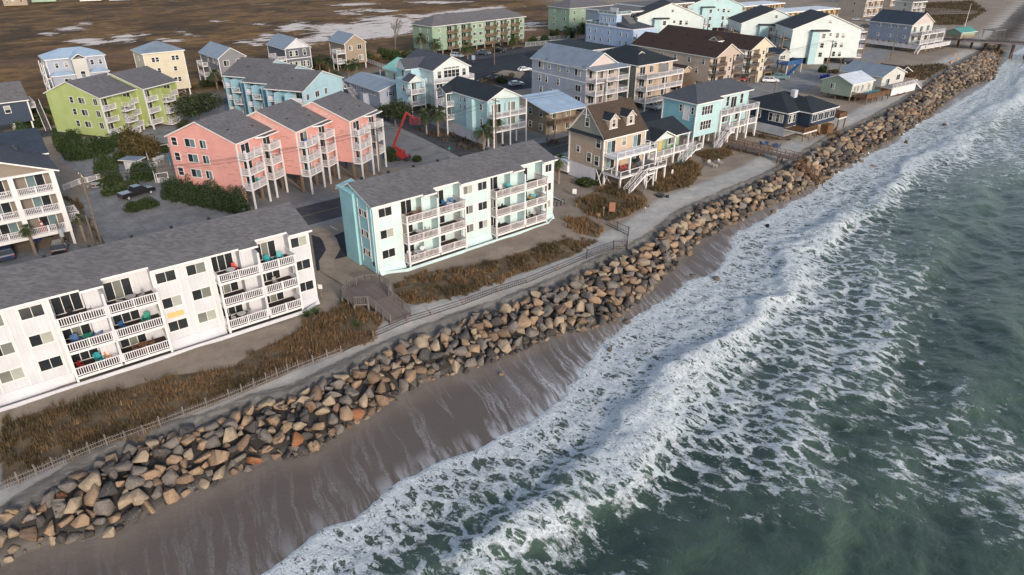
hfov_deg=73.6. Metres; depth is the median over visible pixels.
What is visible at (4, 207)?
door
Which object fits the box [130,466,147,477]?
boulder
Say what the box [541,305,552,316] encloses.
boulder
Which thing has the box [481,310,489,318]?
boulder
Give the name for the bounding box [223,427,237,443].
boulder
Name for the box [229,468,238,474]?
boulder
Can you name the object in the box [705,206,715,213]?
boulder
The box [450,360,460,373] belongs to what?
boulder
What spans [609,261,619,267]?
boulder
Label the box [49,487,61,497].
boulder
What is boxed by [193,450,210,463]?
boulder
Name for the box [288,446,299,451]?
boulder
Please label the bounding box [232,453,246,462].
boulder
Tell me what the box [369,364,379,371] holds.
boulder
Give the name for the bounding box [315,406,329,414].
boulder
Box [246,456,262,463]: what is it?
boulder
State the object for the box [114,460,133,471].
boulder
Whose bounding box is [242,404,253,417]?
boulder
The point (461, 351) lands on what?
boulder
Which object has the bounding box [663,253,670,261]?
boulder
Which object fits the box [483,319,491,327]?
boulder
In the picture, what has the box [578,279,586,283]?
boulder
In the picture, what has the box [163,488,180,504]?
boulder
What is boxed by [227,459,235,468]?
boulder
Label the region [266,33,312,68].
house
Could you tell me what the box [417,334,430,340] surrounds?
boulder
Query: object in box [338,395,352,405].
boulder
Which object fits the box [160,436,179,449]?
boulder
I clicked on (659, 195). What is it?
fire pit
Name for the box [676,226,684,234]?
boulder
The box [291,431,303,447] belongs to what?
boulder
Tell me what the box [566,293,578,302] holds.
boulder
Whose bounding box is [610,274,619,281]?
boulder
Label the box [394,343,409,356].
boulder
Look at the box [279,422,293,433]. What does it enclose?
boulder
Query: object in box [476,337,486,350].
boulder
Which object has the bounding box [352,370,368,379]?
boulder
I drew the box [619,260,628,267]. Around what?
boulder
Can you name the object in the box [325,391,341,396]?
boulder
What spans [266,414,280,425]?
boulder
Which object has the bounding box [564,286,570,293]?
boulder
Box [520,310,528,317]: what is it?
boulder
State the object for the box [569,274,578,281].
boulder
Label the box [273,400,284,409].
boulder
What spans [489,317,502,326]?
boulder
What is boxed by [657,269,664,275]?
boulder
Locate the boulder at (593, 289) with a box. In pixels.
[586,286,597,292]
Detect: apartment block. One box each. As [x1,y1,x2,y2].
[585,5,643,40]
[616,0,694,10]
[837,0,883,17]
[893,0,927,11]
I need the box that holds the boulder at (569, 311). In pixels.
[565,308,574,316]
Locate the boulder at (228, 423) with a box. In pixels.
[222,419,237,429]
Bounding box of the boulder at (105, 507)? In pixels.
[93,498,115,515]
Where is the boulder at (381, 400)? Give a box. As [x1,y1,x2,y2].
[375,395,388,405]
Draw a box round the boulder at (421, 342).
[413,335,428,349]
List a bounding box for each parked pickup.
[116,184,155,199]
[475,49,490,54]
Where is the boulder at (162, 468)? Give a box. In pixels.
[153,465,165,473]
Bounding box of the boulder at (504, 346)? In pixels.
[497,339,510,353]
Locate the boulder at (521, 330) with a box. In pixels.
[516,327,524,333]
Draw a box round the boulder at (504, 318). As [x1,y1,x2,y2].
[501,314,506,324]
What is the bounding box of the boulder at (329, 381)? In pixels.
[327,379,332,385]
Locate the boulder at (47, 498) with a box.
[40,490,55,507]
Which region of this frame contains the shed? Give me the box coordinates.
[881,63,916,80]
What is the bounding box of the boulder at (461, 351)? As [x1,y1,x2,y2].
[453,346,467,355]
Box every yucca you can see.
[299,309,311,317]
[311,307,318,315]
[347,319,360,327]
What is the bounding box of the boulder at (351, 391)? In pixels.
[344,385,359,396]
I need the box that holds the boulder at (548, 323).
[545,318,552,329]
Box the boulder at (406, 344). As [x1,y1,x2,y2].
[399,339,409,349]
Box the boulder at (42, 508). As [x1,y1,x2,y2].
[36,503,47,511]
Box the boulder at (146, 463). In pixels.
[142,460,150,465]
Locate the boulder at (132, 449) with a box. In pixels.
[123,443,137,454]
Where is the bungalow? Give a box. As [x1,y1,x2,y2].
[741,89,847,141]
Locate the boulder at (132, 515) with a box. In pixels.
[124,507,141,523]
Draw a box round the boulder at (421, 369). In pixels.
[413,365,426,373]
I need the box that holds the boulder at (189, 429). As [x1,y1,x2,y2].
[179,425,194,436]
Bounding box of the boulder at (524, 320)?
[517,314,531,328]
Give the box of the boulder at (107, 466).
[101,459,115,474]
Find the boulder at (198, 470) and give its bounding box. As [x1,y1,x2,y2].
[188,465,204,475]
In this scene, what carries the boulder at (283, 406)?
on the ground at (270, 512)
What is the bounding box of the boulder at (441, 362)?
[436,359,446,365]
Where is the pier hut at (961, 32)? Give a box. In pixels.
[945,6,977,38]
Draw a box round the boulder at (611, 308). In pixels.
[605,301,615,312]
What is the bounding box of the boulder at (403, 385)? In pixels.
[399,379,408,392]
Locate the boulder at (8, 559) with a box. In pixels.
[3,556,13,562]
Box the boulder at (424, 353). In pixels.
[418,348,431,360]
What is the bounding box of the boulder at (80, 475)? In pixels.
[67,471,88,480]
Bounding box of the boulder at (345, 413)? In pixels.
[339,405,352,420]
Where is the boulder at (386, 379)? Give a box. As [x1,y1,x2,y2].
[380,376,390,381]
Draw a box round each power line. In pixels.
[91,127,377,175]
[379,98,498,129]
[507,80,602,99]
[607,62,699,80]
[739,40,830,58]
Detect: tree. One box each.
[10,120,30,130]
[18,224,37,254]
[70,213,86,240]
[168,91,223,119]
[175,118,191,128]
[207,69,222,89]
[312,54,322,69]
[322,59,333,72]
[332,70,343,79]
[342,60,353,76]
[350,58,363,73]
[377,98,413,126]
[390,18,402,51]
[413,33,426,48]
[415,107,433,133]
[428,39,442,52]
[428,105,449,135]
[459,41,473,59]
[471,124,493,150]
[485,113,505,134]
[507,34,519,48]
[554,153,569,183]
[560,26,571,38]
[573,26,583,39]
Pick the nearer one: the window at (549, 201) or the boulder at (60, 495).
the boulder at (60, 495)
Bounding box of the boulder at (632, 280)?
[628,277,636,283]
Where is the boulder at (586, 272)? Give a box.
[582,269,591,275]
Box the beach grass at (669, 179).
[563,146,733,236]
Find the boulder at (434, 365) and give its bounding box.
[431,362,438,370]
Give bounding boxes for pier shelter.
[982,28,1006,36]
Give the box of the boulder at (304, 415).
[300,407,308,421]
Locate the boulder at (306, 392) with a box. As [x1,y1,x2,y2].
[298,388,309,397]
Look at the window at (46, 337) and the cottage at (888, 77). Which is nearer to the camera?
the window at (46, 337)
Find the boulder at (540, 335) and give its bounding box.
[537,331,543,338]
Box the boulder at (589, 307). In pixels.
[585,303,593,315]
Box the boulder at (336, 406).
[333,403,339,412]
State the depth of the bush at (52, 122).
157.36 m
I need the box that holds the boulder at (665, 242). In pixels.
[660,239,669,248]
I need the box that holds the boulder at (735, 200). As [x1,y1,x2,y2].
[727,196,740,203]
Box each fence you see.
[0,348,339,489]
[62,173,100,190]
[146,144,168,181]
[155,172,168,182]
[340,217,628,353]
[368,59,383,67]
[525,35,569,46]
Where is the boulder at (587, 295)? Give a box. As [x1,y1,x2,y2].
[581,291,592,300]
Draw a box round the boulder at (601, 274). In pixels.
[598,271,606,277]
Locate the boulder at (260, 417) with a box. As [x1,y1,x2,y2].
[256,414,265,420]
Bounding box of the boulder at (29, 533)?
[19,526,37,541]
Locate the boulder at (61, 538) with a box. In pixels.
[55,531,67,543]
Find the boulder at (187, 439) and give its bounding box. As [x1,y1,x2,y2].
[181,434,194,445]
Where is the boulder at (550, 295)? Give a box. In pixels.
[545,292,556,299]
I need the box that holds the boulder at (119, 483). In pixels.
[115,481,124,486]
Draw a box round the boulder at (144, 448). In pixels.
[136,446,148,454]
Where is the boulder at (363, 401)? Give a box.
[358,393,367,407]
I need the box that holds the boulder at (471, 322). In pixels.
[467,318,475,325]
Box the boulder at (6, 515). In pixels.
[0,508,21,523]
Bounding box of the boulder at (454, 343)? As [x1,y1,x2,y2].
[451,339,458,348]
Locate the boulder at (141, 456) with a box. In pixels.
[131,450,148,462]
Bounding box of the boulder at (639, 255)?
[635,253,643,259]
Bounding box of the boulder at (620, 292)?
[615,288,625,296]
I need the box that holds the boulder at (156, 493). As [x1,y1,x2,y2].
[151,484,161,499]
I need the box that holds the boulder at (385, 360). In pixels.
[380,355,390,365]
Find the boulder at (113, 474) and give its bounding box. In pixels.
[108,469,118,480]
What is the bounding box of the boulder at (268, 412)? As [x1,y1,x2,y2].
[264,409,275,415]
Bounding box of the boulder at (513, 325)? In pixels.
[507,320,519,332]
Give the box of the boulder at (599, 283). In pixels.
[594,276,604,288]
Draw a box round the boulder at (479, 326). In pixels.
[472,322,483,329]
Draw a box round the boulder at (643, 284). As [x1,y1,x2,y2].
[639,280,646,289]
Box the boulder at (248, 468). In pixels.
[243,465,252,471]
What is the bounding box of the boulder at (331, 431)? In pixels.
[328,427,335,436]
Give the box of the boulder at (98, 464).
[93,461,105,468]
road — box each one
[39,38,584,136]
[296,108,661,224]
[343,82,488,155]
[748,46,908,97]
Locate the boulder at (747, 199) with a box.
[743,197,751,202]
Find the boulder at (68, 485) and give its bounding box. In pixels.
[58,478,77,493]
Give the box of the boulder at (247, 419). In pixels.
[241,415,253,426]
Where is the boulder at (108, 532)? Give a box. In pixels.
[102,527,115,537]
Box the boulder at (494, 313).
[489,310,498,318]
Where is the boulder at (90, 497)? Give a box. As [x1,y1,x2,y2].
[84,483,100,506]
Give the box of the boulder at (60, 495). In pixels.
[56,492,67,498]
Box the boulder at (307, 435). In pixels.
[301,432,314,439]
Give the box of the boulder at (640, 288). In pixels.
[635,285,644,292]
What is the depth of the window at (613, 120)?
117.43 m
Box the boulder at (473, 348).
[466,344,479,352]
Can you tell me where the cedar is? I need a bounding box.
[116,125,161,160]
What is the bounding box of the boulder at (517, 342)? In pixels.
[512,336,522,345]
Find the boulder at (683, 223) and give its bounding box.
[678,220,687,230]
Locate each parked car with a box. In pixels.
[0,244,15,261]
[50,237,68,255]
[450,52,463,57]
[493,47,505,52]
[508,80,524,86]
[517,66,531,71]
[642,102,661,110]
[762,76,779,82]
[772,73,789,79]
[842,58,852,63]
[859,23,868,27]
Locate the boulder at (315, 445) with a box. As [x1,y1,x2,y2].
[308,440,322,451]
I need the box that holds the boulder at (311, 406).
[304,401,316,412]
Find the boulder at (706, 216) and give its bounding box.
[702,213,710,221]
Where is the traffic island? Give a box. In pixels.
[494,70,524,77]
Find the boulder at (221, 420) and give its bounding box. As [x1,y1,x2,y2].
[215,417,226,424]
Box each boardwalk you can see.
[723,137,823,188]
[924,8,960,11]
[929,11,976,15]
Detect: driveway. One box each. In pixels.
[0,242,81,266]
[59,124,232,243]
[537,131,565,136]
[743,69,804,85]
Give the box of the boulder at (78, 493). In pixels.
[74,489,83,497]
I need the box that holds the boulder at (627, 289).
[621,285,630,293]
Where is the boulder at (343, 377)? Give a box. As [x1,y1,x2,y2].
[333,374,348,380]
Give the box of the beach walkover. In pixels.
[340,274,411,324]
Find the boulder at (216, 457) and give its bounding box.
[208,450,229,465]
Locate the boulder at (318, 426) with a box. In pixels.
[311,422,324,429]
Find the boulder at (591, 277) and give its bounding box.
[585,274,595,279]
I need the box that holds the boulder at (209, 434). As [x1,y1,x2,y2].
[202,430,215,438]
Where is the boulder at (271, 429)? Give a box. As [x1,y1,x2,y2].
[267,426,275,433]
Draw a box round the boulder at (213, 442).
[205,435,220,448]
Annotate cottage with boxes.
[631,116,701,163]
[767,47,802,74]
[820,70,890,103]
[839,60,921,95]
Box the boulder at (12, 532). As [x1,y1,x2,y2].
[7,527,18,537]
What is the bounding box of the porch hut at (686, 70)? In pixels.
[671,63,691,89]
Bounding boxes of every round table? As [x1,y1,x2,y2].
[81,333,92,342]
[125,294,135,303]
[138,341,147,350]
[226,267,234,275]
[237,311,245,319]
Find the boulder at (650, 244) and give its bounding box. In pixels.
[644,242,654,247]
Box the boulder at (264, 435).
[257,429,272,443]
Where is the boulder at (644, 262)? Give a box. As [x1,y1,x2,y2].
[637,258,649,266]
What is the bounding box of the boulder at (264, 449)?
[258,445,273,453]
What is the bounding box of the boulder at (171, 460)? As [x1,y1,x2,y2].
[166,455,182,465]
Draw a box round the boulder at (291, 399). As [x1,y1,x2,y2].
[287,395,297,404]
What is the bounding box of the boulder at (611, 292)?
[606,288,615,295]
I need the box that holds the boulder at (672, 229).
[666,226,675,233]
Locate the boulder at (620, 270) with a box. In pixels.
[617,266,622,274]
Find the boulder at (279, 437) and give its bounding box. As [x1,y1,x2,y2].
[272,430,284,443]
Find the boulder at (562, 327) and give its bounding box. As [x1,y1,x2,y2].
[559,323,565,333]
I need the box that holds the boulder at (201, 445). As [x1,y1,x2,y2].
[197,439,206,450]
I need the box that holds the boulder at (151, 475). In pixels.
[140,469,161,480]
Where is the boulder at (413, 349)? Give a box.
[407,345,420,353]
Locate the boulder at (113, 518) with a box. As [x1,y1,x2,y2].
[108,512,120,523]
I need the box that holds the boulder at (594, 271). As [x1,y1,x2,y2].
[589,269,598,273]
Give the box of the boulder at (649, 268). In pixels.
[646,266,651,272]
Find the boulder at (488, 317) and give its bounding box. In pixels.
[484,314,491,320]
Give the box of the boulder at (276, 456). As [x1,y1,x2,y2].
[271,454,280,459]
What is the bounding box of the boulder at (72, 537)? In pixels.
[65,532,82,543]
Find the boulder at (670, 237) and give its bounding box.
[665,232,673,240]
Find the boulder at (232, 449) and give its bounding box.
[226,445,237,452]
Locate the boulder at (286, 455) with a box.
[282,450,290,459]
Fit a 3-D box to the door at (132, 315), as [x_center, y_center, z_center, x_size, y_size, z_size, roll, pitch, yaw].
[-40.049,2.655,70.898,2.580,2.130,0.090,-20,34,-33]
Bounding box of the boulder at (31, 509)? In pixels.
[28,503,35,513]
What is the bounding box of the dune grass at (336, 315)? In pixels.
[0,234,597,483]
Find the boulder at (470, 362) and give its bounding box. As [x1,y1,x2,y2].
[464,357,476,368]
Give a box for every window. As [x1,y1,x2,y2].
[0,313,5,326]
[0,341,16,357]
[0,366,26,384]
[3,106,11,113]
[16,303,45,321]
[27,329,55,348]
[36,354,64,372]
[77,97,85,103]
[80,71,86,77]
[81,109,88,115]
[84,121,91,127]
[92,98,98,105]
[95,110,101,117]
[99,122,104,128]
[154,268,177,284]
[160,293,183,310]
[167,316,189,332]
[170,136,177,145]
[174,152,181,160]
[177,167,184,175]
[183,138,195,147]
[184,260,206,276]
[187,153,198,162]
[190,168,202,177]
[191,285,212,301]
[196,308,217,323]
[198,139,206,148]
[202,155,210,164]
[205,170,213,179]
[223,60,229,66]
[289,50,298,56]
[289,61,300,64]
[289,234,307,248]
[294,257,311,271]
[297,279,314,293]
[303,60,309,66]
[315,90,319,97]
[358,207,366,218]
[360,227,368,238]
[362,246,370,257]
[377,205,392,218]
[379,227,393,239]
[381,247,395,259]
[437,71,441,78]
[443,66,458,69]
[443,68,459,77]
[462,184,472,195]
[463,204,473,214]
[464,223,473,233]
[477,180,486,191]
[478,200,487,211]
[478,218,487,229]
[538,61,543,68]
[544,182,551,191]
[544,199,550,208]
[545,163,551,172]
[574,68,580,76]
[575,84,580,92]
[585,116,589,126]
[586,152,591,162]
[587,96,593,103]
[588,83,594,91]
[589,70,594,78]
[594,155,598,166]
[595,139,600,148]
[612,119,615,127]
[621,136,626,145]
[629,115,632,123]
[649,65,653,72]
[668,137,673,144]
[699,119,711,130]
[701,104,713,115]
[725,96,729,106]
[739,93,743,103]
[768,112,783,122]
[788,114,795,123]
[811,114,817,122]
[817,112,823,120]
[823,110,829,118]
[829,109,835,117]
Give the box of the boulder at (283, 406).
[277,404,288,409]
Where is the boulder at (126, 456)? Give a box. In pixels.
[120,451,130,461]
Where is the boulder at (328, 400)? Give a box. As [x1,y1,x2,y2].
[322,393,335,405]
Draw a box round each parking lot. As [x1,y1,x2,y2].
[312,235,325,270]
[335,231,346,258]
[457,47,537,89]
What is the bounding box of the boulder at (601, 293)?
[596,288,606,297]
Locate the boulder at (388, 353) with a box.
[382,349,392,357]
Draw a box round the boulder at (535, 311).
[531,307,543,315]
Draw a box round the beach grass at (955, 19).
[62,0,985,238]
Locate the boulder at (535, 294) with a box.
[530,290,541,298]
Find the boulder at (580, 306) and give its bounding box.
[575,300,584,311]
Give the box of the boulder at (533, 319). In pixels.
[530,316,537,325]
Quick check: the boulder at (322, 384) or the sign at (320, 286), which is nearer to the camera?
the boulder at (322, 384)
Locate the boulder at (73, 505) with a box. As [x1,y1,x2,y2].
[63,496,81,513]
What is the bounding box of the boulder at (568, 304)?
[560,300,571,309]
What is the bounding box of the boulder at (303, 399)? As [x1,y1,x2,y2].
[295,396,311,406]
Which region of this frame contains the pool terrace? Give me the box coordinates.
[150,153,172,180]
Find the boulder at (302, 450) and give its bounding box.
[297,445,308,455]
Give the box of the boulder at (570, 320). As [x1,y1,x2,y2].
[566,317,575,325]
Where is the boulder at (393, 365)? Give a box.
[389,362,400,369]
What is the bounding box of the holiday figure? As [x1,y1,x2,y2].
[39,220,45,232]
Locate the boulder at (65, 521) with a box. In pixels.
[57,514,73,527]
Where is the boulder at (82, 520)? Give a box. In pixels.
[70,513,89,527]
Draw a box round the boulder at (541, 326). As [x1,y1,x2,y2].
[536,321,546,331]
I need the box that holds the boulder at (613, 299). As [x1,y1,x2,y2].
[609,295,621,305]
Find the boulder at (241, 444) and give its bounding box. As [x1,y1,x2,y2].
[235,434,249,450]
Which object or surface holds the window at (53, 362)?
in the condo building at (195, 292)
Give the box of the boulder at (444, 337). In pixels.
[441,333,448,343]
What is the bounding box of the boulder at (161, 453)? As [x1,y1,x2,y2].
[152,449,172,457]
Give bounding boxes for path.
[317,231,360,286]
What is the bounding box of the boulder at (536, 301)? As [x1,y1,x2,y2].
[533,297,543,306]
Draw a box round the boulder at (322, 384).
[317,377,327,390]
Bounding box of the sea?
[261,47,1023,574]
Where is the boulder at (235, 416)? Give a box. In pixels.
[229,410,240,422]
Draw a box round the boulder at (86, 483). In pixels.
[78,472,101,492]
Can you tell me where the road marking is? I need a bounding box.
[302,143,567,216]
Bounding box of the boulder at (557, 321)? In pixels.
[553,317,563,326]
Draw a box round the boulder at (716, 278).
[712,276,719,280]
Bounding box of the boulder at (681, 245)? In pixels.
[676,240,684,248]
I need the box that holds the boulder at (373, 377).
[367,371,380,383]
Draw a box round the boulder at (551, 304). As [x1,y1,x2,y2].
[543,301,553,308]
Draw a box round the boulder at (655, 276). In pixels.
[648,273,659,279]
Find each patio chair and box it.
[66,308,74,319]
[76,360,84,366]
[118,320,125,330]
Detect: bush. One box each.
[22,113,52,127]
[30,107,51,115]
[35,101,42,108]
[44,114,54,124]
[49,128,61,143]
[53,133,74,153]
[61,137,93,161]
[65,128,82,140]
[77,135,109,158]
[90,136,114,153]
[92,151,119,178]
[93,178,106,185]
[100,180,127,196]
[105,131,119,147]
[106,172,122,185]
[111,150,131,162]
[117,180,140,185]
[122,200,142,212]
[125,160,157,182]
[137,195,160,209]
[155,143,168,152]
[190,82,196,88]
[198,79,215,86]
[314,61,325,69]
[322,58,338,66]
[360,50,371,62]
[370,54,380,60]
[377,47,391,59]
[383,146,397,161]
[387,49,402,59]
[402,48,415,56]
[412,155,421,161]
[496,77,507,82]
[527,36,538,45]
[539,34,550,44]
[549,29,559,36]
[566,27,574,37]
[575,177,601,187]
[578,23,584,33]
[818,65,828,72]
[827,69,839,73]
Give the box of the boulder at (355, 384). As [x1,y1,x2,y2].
[351,380,361,388]
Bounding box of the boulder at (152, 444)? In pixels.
[145,439,158,449]
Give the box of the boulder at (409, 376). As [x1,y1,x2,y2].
[404,369,415,382]
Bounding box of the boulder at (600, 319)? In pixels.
[597,315,604,324]
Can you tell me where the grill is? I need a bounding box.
[633,158,639,165]
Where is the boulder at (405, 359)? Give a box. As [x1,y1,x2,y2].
[400,354,410,363]
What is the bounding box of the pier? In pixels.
[942,34,1023,59]
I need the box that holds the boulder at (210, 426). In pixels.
[202,422,219,431]
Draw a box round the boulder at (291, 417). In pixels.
[287,413,295,421]
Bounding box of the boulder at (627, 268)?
[624,265,634,271]
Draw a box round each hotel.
[740,1,784,11]
[778,6,839,16]
[882,0,894,6]
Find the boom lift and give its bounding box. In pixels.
[392,112,419,160]
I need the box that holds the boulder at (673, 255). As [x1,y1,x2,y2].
[670,252,675,258]
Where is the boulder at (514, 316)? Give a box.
[509,312,518,320]
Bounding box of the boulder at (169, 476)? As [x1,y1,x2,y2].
[161,468,178,487]
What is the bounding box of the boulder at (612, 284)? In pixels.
[606,281,618,288]
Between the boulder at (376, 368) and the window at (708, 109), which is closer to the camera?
the boulder at (376, 368)
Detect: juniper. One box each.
[160,176,172,199]
[167,175,181,202]
[175,174,193,203]
[185,182,199,206]
[195,180,211,207]
[200,178,219,209]
[211,186,227,211]
[220,185,236,213]
[230,185,250,213]
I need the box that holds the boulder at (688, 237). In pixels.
[684,234,692,241]
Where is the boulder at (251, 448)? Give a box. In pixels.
[248,445,256,451]
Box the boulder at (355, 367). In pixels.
[349,364,359,375]
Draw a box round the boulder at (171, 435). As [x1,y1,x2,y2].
[166,431,177,441]
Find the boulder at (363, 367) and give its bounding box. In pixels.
[359,364,367,369]
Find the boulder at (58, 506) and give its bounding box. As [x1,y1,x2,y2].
[52,498,65,518]
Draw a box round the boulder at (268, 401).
[256,397,275,409]
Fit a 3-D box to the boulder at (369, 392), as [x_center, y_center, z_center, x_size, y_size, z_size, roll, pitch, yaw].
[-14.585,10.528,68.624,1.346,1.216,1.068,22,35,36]
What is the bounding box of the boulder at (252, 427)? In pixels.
[244,421,258,432]
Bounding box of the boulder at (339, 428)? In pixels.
[333,423,343,434]
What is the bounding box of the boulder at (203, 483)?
[198,478,209,488]
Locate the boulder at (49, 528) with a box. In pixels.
[44,520,55,536]
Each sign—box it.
[317,284,322,299]
[609,202,615,211]
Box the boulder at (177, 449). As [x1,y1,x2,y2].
[172,444,183,455]
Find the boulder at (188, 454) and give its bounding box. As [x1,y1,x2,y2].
[183,448,193,459]
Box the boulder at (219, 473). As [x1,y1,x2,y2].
[212,465,225,479]
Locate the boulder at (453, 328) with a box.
[450,325,461,331]
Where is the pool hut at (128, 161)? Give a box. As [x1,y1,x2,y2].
[118,156,145,172]
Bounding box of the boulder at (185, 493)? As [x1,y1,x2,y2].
[181,489,190,497]
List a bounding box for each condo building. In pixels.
[0,127,78,245]
[0,202,319,411]
[43,66,182,137]
[164,91,386,208]
[221,57,343,114]
[335,140,557,275]
[410,8,525,53]
[548,0,612,30]
[631,31,743,84]
[633,0,708,32]
[659,25,775,84]
[681,0,746,30]
[721,5,791,41]
[768,9,867,63]
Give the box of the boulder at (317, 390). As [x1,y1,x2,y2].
[310,384,321,400]
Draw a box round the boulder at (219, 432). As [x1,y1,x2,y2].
[214,427,224,437]
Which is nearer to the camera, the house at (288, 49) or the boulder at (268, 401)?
the boulder at (268, 401)
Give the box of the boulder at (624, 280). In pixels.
[620,276,629,283]
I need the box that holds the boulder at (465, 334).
[458,330,469,340]
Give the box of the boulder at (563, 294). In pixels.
[557,290,567,298]
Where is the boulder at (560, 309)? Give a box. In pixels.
[554,304,566,315]
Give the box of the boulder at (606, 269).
[602,266,610,272]
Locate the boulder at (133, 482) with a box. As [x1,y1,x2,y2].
[125,474,144,489]
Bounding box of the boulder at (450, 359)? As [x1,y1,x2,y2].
[447,357,454,363]
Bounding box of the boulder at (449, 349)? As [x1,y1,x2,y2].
[446,345,453,352]
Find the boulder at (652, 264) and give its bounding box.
[647,260,655,267]
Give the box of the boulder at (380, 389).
[375,380,385,393]
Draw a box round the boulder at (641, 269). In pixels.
[637,264,647,273]
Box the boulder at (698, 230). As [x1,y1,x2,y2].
[693,226,702,233]
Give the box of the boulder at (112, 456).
[105,453,118,463]
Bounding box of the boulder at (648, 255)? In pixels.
[643,251,651,258]
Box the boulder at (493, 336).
[487,331,498,340]
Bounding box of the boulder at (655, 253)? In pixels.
[650,251,659,256]
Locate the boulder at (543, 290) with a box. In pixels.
[539,287,548,295]
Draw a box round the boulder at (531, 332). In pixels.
[523,327,538,336]
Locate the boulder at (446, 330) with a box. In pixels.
[439,327,450,335]
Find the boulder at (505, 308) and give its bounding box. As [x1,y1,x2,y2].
[499,303,510,313]
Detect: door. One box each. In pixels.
[0,181,6,195]
[0,202,13,216]
[0,222,20,237]
[24,174,46,190]
[31,195,53,209]
[38,214,59,227]
[49,292,84,315]
[62,323,92,339]
[71,348,99,363]
[101,98,108,108]
[102,276,133,301]
[104,111,111,119]
[108,122,114,130]
[112,309,140,325]
[119,333,147,348]
[122,92,131,100]
[144,89,150,99]
[147,102,152,110]
[148,113,155,122]
[211,252,233,272]
[216,281,239,294]
[222,304,243,316]
[240,141,250,154]
[243,160,252,170]
[246,175,255,186]
[254,239,276,260]
[262,136,270,147]
[263,269,280,282]
[264,151,272,162]
[267,166,274,174]
[267,291,284,303]
[295,92,302,100]
[299,130,307,144]
[301,148,309,158]
[303,162,311,172]
[318,126,324,134]
[320,140,325,149]
[322,153,326,163]
[352,119,359,133]
[354,137,360,144]
[355,151,362,160]
[368,116,373,121]
[372,142,375,151]
[400,199,411,214]
[402,224,413,233]
[404,244,414,253]
[411,82,416,90]
[412,95,417,102]
[433,189,443,204]
[439,215,444,223]
[440,234,445,241]
[447,94,450,103]
[490,176,497,189]
[491,103,500,114]
[491,198,497,207]
[491,217,497,225]
[508,101,515,111]
[508,116,515,124]
[521,167,527,180]
[605,158,614,169]
[606,139,615,153]
[631,155,639,162]
[632,133,641,147]
[637,91,643,99]
[638,79,644,87]
[639,66,645,75]
[657,140,661,150]
[722,116,727,122]
[730,95,737,107]
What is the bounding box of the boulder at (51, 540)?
[48,537,55,545]
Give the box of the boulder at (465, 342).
[461,338,469,345]
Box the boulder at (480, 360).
[476,356,483,365]
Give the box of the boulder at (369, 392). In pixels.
[364,387,374,397]
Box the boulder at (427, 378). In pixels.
[425,375,430,380]
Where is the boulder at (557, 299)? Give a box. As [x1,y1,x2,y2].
[553,294,560,303]
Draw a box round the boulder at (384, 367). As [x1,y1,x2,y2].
[380,364,390,371]
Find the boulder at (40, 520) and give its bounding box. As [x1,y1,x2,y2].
[36,515,45,528]
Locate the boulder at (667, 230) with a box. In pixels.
[664,228,672,234]
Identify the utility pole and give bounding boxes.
[55,221,63,241]
[78,172,102,244]
[85,215,95,245]
[374,127,381,174]
[491,98,499,147]
[601,80,609,101]
[826,40,836,73]
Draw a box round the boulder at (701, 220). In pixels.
[696,216,705,224]
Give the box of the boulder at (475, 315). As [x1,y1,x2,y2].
[470,312,479,320]
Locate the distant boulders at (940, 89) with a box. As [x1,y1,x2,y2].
[0,43,1005,554]
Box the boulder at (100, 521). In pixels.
[93,517,106,524]
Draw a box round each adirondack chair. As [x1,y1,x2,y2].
[69,334,81,345]
[92,352,105,361]
[140,311,150,321]
[263,254,273,265]
[276,251,283,260]
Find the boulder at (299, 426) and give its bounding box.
[292,422,306,429]
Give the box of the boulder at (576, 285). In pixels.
[568,281,582,289]
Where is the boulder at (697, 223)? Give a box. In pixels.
[691,221,700,226]
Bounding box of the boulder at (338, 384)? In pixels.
[330,379,344,388]
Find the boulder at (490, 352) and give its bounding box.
[486,347,495,356]
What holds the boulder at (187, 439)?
on the ground at (270, 512)
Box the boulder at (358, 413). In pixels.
[351,407,364,419]
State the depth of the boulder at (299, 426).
63.70 m
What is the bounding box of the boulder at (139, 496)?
[129,488,148,506]
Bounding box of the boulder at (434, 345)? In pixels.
[430,338,439,351]
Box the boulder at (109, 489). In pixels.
[97,481,118,499]
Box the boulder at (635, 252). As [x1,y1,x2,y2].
[631,249,638,256]
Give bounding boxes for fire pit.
[656,193,668,197]
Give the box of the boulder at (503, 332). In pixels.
[497,327,510,336]
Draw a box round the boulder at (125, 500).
[118,493,131,509]
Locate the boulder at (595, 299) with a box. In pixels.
[589,296,601,303]
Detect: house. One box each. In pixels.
[0,81,51,130]
[2,0,28,5]
[31,0,55,1]
[38,46,109,90]
[130,41,190,93]
[196,41,245,87]
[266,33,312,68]
[328,30,366,70]
[343,72,396,107]
[380,57,402,79]
[395,48,473,111]
[435,76,526,148]
[520,89,586,136]
[530,42,630,109]
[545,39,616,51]
[567,97,666,192]
[586,7,660,46]
[601,45,683,111]
[660,77,759,149]
[859,9,950,53]
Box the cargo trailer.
[555,157,574,172]
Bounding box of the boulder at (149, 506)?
[143,499,155,513]
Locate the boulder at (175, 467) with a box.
[166,464,178,471]
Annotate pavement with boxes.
[293,45,888,228]
[376,110,492,157]
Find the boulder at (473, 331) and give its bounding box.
[470,328,476,334]
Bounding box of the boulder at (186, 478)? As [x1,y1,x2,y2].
[175,472,193,483]
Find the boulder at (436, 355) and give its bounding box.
[430,352,443,358]
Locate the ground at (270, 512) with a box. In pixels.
[0,0,1023,574]
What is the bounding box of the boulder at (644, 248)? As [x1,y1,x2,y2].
[640,246,652,251]
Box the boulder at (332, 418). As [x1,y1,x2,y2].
[327,413,337,424]
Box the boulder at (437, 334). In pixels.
[433,331,440,337]
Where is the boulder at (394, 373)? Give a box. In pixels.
[389,368,401,378]

